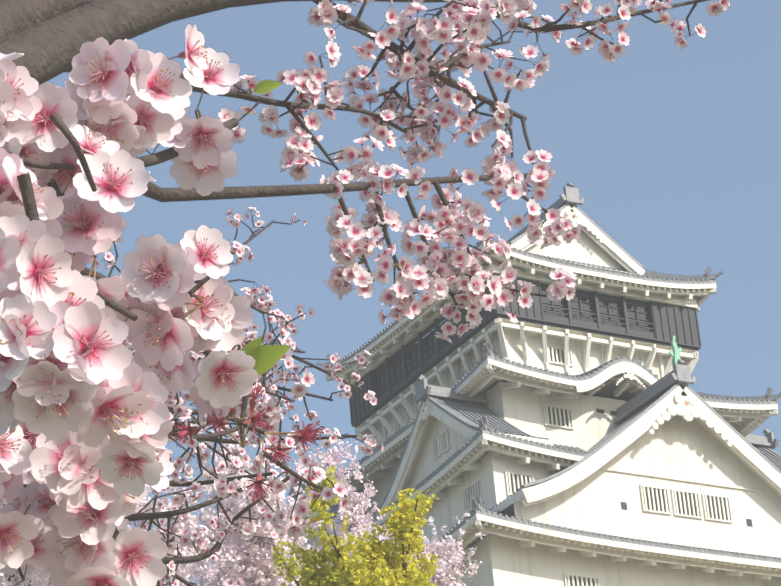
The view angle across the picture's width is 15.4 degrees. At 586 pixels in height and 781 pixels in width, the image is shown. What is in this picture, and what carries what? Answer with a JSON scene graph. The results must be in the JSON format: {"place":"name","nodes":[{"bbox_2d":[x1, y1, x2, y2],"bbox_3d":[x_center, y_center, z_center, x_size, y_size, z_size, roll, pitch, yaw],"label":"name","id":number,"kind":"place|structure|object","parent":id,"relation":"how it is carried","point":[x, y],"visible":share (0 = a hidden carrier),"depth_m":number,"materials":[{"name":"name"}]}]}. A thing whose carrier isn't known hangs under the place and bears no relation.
{"place":"outdoors","nodes":[
{"label":"outdoors","id":0,"kind":"place"},
{"bbox_2d":[38,0,780,585],"label":"sky","id":1,"kind":"structure","parent":0,"point":[674,153],"materials":[{"name":"blue"}]},
{"bbox_3d":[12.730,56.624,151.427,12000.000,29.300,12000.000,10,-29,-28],"label":"ground","id":2,"kind":"structure","parent":0,"visible":0},
{"bbox_2d":[0,350,320,585],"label":"cherry tree","id":3,"kind":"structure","parent":2,"relation":"on","point":[252,566],"depth_m":32.04,"materials":[{"name":"pink plant"}]},
{"bbox_2d":[161,425,486,585],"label":"cherry tree","id":4,"kind":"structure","parent":2,"relation":"on","point":[456,556],"depth_m":39.89,"materials":[{"name":"pink plant"}]},
{"bbox_2d":[272,465,440,585],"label":"yellow maple tree","id":5,"kind":"object","parent":2,"relation":"on","point":[354,570],"visible":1,"depth_m":29.78,"materials":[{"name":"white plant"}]},
{"bbox_2d":[0,0,729,585],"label":"cherry tree","id":6,"kind":"object","parent":2,"relation":"on","point":[90,424],"visible":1,"depth_m":1.25,"materials":[{"name":"pink plant"}]},
{"bbox_2d":[286,182,780,585],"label":"japanese castle","id":7,"kind":"structure","parent":2,"relation":"on","point":[587,435],"depth_m":161.72,"materials":[{"name":"paint"}]}
]}

